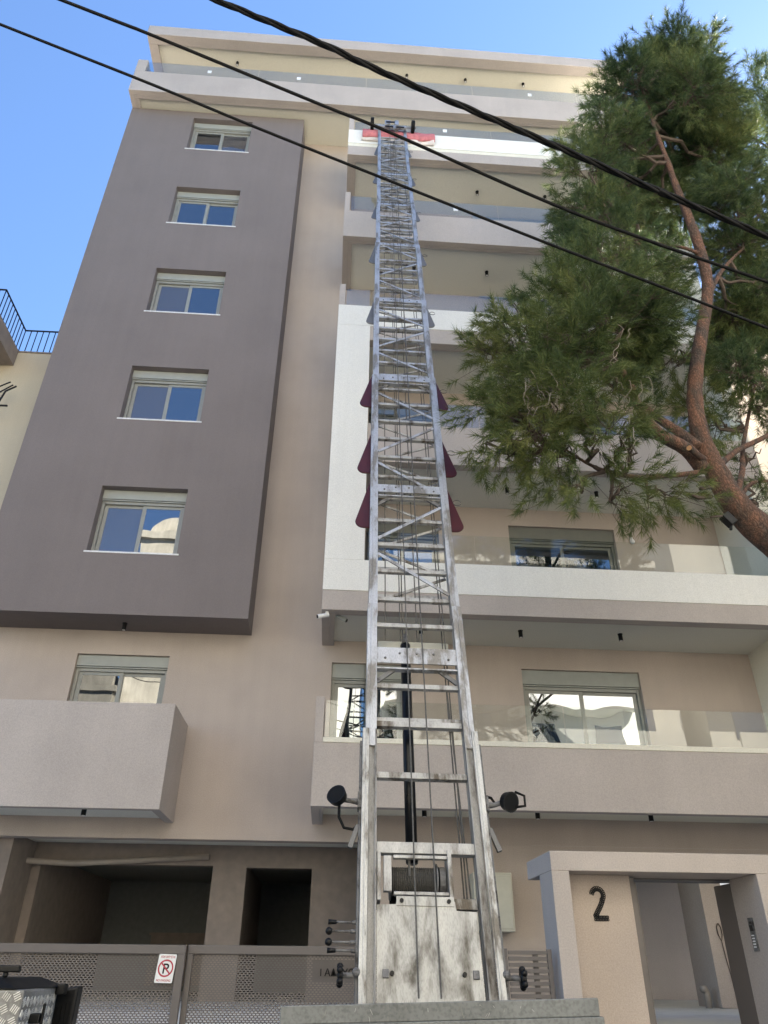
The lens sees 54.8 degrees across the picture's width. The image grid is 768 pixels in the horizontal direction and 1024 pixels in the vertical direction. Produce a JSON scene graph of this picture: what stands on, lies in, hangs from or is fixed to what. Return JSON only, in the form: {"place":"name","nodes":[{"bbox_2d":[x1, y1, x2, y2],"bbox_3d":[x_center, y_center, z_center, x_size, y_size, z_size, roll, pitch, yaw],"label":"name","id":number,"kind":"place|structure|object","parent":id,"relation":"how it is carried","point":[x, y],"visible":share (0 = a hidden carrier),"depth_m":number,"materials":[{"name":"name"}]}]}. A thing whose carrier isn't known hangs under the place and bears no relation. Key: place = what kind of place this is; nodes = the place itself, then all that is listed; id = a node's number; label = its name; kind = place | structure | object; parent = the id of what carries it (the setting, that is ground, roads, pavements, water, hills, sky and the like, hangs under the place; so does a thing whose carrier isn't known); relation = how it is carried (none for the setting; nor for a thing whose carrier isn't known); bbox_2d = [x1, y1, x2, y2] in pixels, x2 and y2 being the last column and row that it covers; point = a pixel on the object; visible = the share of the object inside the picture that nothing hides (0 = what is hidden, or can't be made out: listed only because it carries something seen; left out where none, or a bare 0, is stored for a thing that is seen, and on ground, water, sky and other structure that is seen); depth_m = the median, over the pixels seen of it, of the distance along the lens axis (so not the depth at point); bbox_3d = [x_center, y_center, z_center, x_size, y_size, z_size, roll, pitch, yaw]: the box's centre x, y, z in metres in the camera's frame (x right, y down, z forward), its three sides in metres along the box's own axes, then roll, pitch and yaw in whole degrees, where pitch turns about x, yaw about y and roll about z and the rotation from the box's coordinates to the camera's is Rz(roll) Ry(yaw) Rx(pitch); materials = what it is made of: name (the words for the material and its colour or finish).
{"place":"outdoors","nodes":[
{"label":"outdoors","id":0,"kind":"place"},
{"bbox_2d":[0,965,58,1023],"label":"tool box","id":1,"kind":"object","parent":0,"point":[27,1000],"visible":0.99,"depth_m":2.16,"materials":[{"name":"silver metal"}]},
{"bbox_2d":[0,25,767,1008],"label":"apartment building","id":2,"kind":"structure","parent":0,"point":[184,549],"depth_m":14.12,"materials":[{"name":"paint"}]},
{"bbox_2d":[69,655,169,703],"bbox_3d":[-4.726,3.259,13.141,1.631,1.421,0.145,2,-32,-3],"label":"window","id":3,"kind":"structure","parent":2,"relation":"in","point":[98,678],"depth_m":13.31,"materials":[{"name":"glass"}]},
{"bbox_2d":[83,490,186,554],"bbox_3d":[-4.652,0.218,14.105,1.719,1.458,0.300,2,-32,-3],"label":"window","id":4,"kind":"structure","parent":2,"relation":"in","point":[129,522],"depth_m":14.22,"materials":[{"name":"glass"}]},
{"bbox_2d":[117,370,207,422],"bbox_3d":[-4.626,-2.424,15.727,1.719,1.458,0.300,2,-32,-3],"label":"window","id":5,"kind":"structure","parent":2,"relation":"in","point":[153,395],"depth_m":15.86,"materials":[{"name":"glass"}]},
{"bbox_2d":[144,273,224,315],"bbox_3d":[-4.600,-5.066,17.348,1.719,1.458,0.300,2,-32,-3],"label":"window","id":6,"kind":"structure","parent":2,"relation":"in","point":[173,293],"depth_m":17.51,"materials":[{"name":"glass"}]},
{"bbox_2d":[166,192,239,226],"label":"window","id":7,"kind":"structure","parent":2,"relation":"in","point":[190,208],"depth_m":19.15,"materials":[{"name":"glass"}]},
{"bbox_2d":[185,123,251,152],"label":"window","id":8,"kind":"structure","parent":2,"relation":"in","point":[213,137],"depth_m":20.80,"materials":[{"name":"glass"}]},
{"bbox_2d":[317,611,328,618],"bbox_3d":[-1.021,1.726,12.377,0.217,0.148,0.074,13,-34,-19],"label":"security camera","id":9,"kind":"object","parent":2,"relation":"attached to","point":[325,614],"visible":1,"depth_m":12.35,"materials":[{"name":"white plastic"}]},
{"bbox_2d":[336,615,347,622],"bbox_3d":[-0.717,1.806,12.625,0.210,0.183,0.074,-8,-33,14],"label":"security camera","id":10,"kind":"object","parent":2,"relation":"attached to","point":[343,619],"visible":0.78,"depth_m":12.59,"materials":[{"name":"paint"}]},
{"bbox_2d":[329,664,402,738],"bbox_3d":[-0.307,3.960,13.063,1.327,2.581,0.145,2,-32,-3],"label":"window","id":11,"kind":"structure","parent":2,"relation":"in","point":[348,696],"depth_m":13.40,"materials":[{"name":"glass"}]},
{"bbox_2d":[368,408,431,422],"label":"window","id":12,"kind":"structure","parent":2,"relation":"in","point":[389,412],"depth_m":16.84,"materials":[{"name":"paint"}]},
{"bbox_2d":[365,523,438,562],"bbox_3d":[0.358,1.345,14.719,1.492,2.581,0.145,2,-32,-3],"label":"window","id":13,"kind":"structure","parent":2,"relation":"in","point":[427,556],"depth_m":15.18,"materials":[{"name":"paint"}]},
{"bbox_2d":[469,872,514,932],"bbox_3d":[1.683,6.091,11.552,0.610,0.810,0.361,2,-32,-3],"label":"meter box","id":14,"kind":"object","parent":2,"relation":"attached to","point":[505,894],"visible":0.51,"depth_m":11.43,"materials":[{"name":"paint"}]},
{"bbox_2d":[476,875,513,928],"bbox_3d":[1.695,6.000,11.403,0.550,0.730,0.011,2,-32,-3],"label":"door","id":15,"kind":"structure","parent":14,"relation":"in","point":[502,881],"depth_m":11.41,"materials":[{"name":"paint"}]},
{"bbox_2d":[489,415,614,434],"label":"window","id":16,"kind":"structure","parent":2,"relation":"in","point":[598,431],"depth_m":17.05,"materials":[{"name":"paint"}]},
{"bbox_2d":[508,527,617,569],"bbox_3d":[3.675,1.491,14.894,2.223,2.571,0.145,2,-32,-3],"label":"window","id":17,"kind":"structure","parent":2,"relation":"in","point":[529,547],"depth_m":15.34,"materials":[{"name":"glass"}]},
{"bbox_2d":[521,670,648,744],"bbox_3d":[3.649,4.133,13.272,2.223,2.571,0.145,2,-32,-3],"label":"window","id":18,"kind":"structure","parent":2,"relation":"in","point":[561,706],"depth_m":13.62,"materials":[{"name":"glass"}]},
{"bbox_2d":[719,511,737,530],"bbox_3d":[3.921,0.109,8.416,0.165,0.225,0.100,2,-32,-3],"label":"floodlight","id":19,"kind":"object","parent":2,"relation":"attached to","point":[730,520],"visible":1,"depth_m":8.39,"materials":[{"name":"black plastic"}]},
{"bbox_2d":[0,0,767,351],"label":"sky","id":20,"kind":"structure","parent":0,"point":[64,116],"materials":[{"name":"blue"}]},
{"bbox_2d":[77,991,740,1023],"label":"courtyard floor","id":21,"kind":"structure","parent":0,"point":[680,1012],"depth_m":9.86,"materials":[{"name":"tile"}]},
{"bbox_2d":[699,985,712,1007],"bbox_3d":[4.925,7.408,11.316,0.160,0.293,0.100,20,-36,-28],"label":"waste pipe","id":22,"kind":"object","parent":21,"relation":"on","point":[703,989],"visible":1,"depth_m":11.30,"materials":[{"name":"plastic"}]},
{"bbox_3d":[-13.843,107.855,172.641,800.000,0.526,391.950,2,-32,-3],"label":"ground","id":23,"kind":"structure","parent":0,"visible":0},
{"bbox_2d":[0,289,58,508],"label":"neighbour building","id":24,"kind":"structure","parent":23,"relation":"on","point":[24,371],"depth_m":16.22,"materials":[{"name":"paint"}]},
{"bbox_2d":[0,381,16,406],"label":"wall bracket","id":25,"kind":"object","parent":24,"relation":"attached to","point":[1,397],"depth_m":15.75,"materials":[{"name":"black metal"}]},
{"bbox_2d":[0,943,186,1023],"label":"sliding gate","id":26,"kind":"structure","parent":23,"relation":"on","point":[91,949],"depth_m":6.93,"materials":[{"name":"metal"}]},
{"bbox_2d":[154,954,176,982],"bbox_3d":[-2.052,4.287,6.952,0.180,0.234,0.007,2,-32,-3],"label":"no parking sign","id":27,"kind":"object","parent":26,"relation":"attached to","point":[165,968],"visible":1,"depth_m":6.95,"materials":[{"name":"white plastic"}]},
{"bbox_2d":[179,945,509,1023],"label":"fence panel","id":28,"kind":"object","parent":23,"relation":"on","point":[260,951],"visible":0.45,"depth_m":7.08,"materials":[{"name":"paint"}]},
{"bbox_2d":[312,961,354,981],"bbox_3d":[-0.424,4.452,7.175,0.540,0.180,0.063,2,-32,-3],"label":"lettered board","id":29,"kind":"object","parent":28,"relation":"attached to","point":[333,974],"visible":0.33,"depth_m":7.17,"materials":[{"name":"paint"}]},
{"bbox_2d":[508,949,555,998],"bbox_3d":[1.436,5.017,6.944,0.435,1.577,0.050,2,-32,-3],"label":"slatted fence","id":30,"kind":"object","parent":23,"relation":"on","point":[536,976],"visible":0.69,"depth_m":7.23,"materials":[{"name":"metal"}]},
{"bbox_2d":[527,851,767,1023],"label":"entrance portal","id":31,"kind":"object","parent":23,"relation":"on","point":[605,963],"visible":0.96,"depth_m":7.70,"materials":[{"name":"paint"}]},
{"bbox_2d":[589,886,608,920],"bbox_3d":[2.263,4.121,7.794,0.182,0.333,0.014,2,-32,-3],"label":"house number","id":32,"kind":"object","parent":31,"relation":"attached to","point":[601,902],"visible":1,"depth_m":7.78,"materials":[{"name":"black metal"}]},
{"bbox_2d":[714,883,758,1023],"bbox_3d":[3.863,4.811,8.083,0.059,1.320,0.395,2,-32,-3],"label":"door leaf","id":33,"kind":"structure","parent":31,"relation":"in","point":[747,1010],"depth_m":8.06,"materials":[{"name":"paint"}]},
{"bbox_2d":[716,923,733,986],"bbox_3d":[5.318,7.014,11.476,0.119,1.120,0.018,2,-32,-3],"label":"door handle","id":34,"kind":"object","parent":33,"relation":"attached to","point":[722,945],"visible":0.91,"depth_m":11.64,"materials":[{"name":"metal"}]},
{"bbox_2d":[747,917,759,950],"bbox_3d":[3.858,4.413,7.736,0.018,0.305,0.100,2,-32,-3],"label":"intercom","id":35,"kind":"object","parent":31,"relation":"attached to","point":[753,934],"visible":1,"depth_m":7.72,"materials":[{"name":"metal"}]},
{"bbox_2d":[728,46,767,334],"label":"pine tree","id":36,"kind":"object","parent":23,"relation":"on","point":[758,64],"visible":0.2,"depth_m":16.13,"materials":[{"name":"green plant"}]},
{"bbox_2d":[732,352,767,501],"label":"side building","id":37,"kind":"structure","parent":23,"relation":"on","point":[762,456],"depth_m":20.54,"materials":[{"name":"white paint"}]},
{"bbox_2d":[0,23,767,329],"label":"overhead cable","id":38,"kind":"object","parent":37,"relation":"attached to","point":[381,177],"visible":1,"depth_m":6.29,"materials":[{"name":"black rubber"}]},
{"bbox_2d":[58,0,767,283],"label":"overhead cable","id":39,"kind":"object","parent":37,"relation":"attached to","point":[410,141],"visible":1,"depth_m":6.29,"materials":[{"name":"black rubber"}]},
{"bbox_2d":[209,0,767,239],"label":"overhead cable","id":40,"kind":"object","parent":37,"relation":"attached to","point":[566,150],"visible":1,"depth_m":6.28,"materials":[{"name":"black rubber"}]},
{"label":"pavement","id":41,"kind":"structure","parent":0,"visible":0},
{"bbox_2d":[435,0,767,557],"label":"pine tree","id":42,"kind":"object","parent":41,"relation":"on","point":[707,131],"visible":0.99,"depth_m":9.86,"materials":[{"name":"green plant"}]},
{"bbox_3d":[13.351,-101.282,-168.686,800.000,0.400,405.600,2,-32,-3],"label":"street","id":43,"kind":"structure","parent":0,"visible":0},
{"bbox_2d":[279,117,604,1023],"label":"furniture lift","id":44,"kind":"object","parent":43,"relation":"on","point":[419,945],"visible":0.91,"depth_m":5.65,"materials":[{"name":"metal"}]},
{"bbox_2d":[51,983,82,1023],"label":"vented cover","id":45,"kind":"object","parent":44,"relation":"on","point":[67,1004],"visible":1,"depth_m":2.38,"materials":[{"name":"black plastic"}]},
{"bbox_2d":[361,129,434,145],"bbox_3d":[0.375,-9.837,19.388,1.924,0.489,0.149,2,-32,-3],"label":"banner","id":46,"kind":"object","parent":44,"relation":"on","point":[419,138],"visible":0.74,"depth_m":19.33,"materials":[{"name":"fabric"}]}
]}

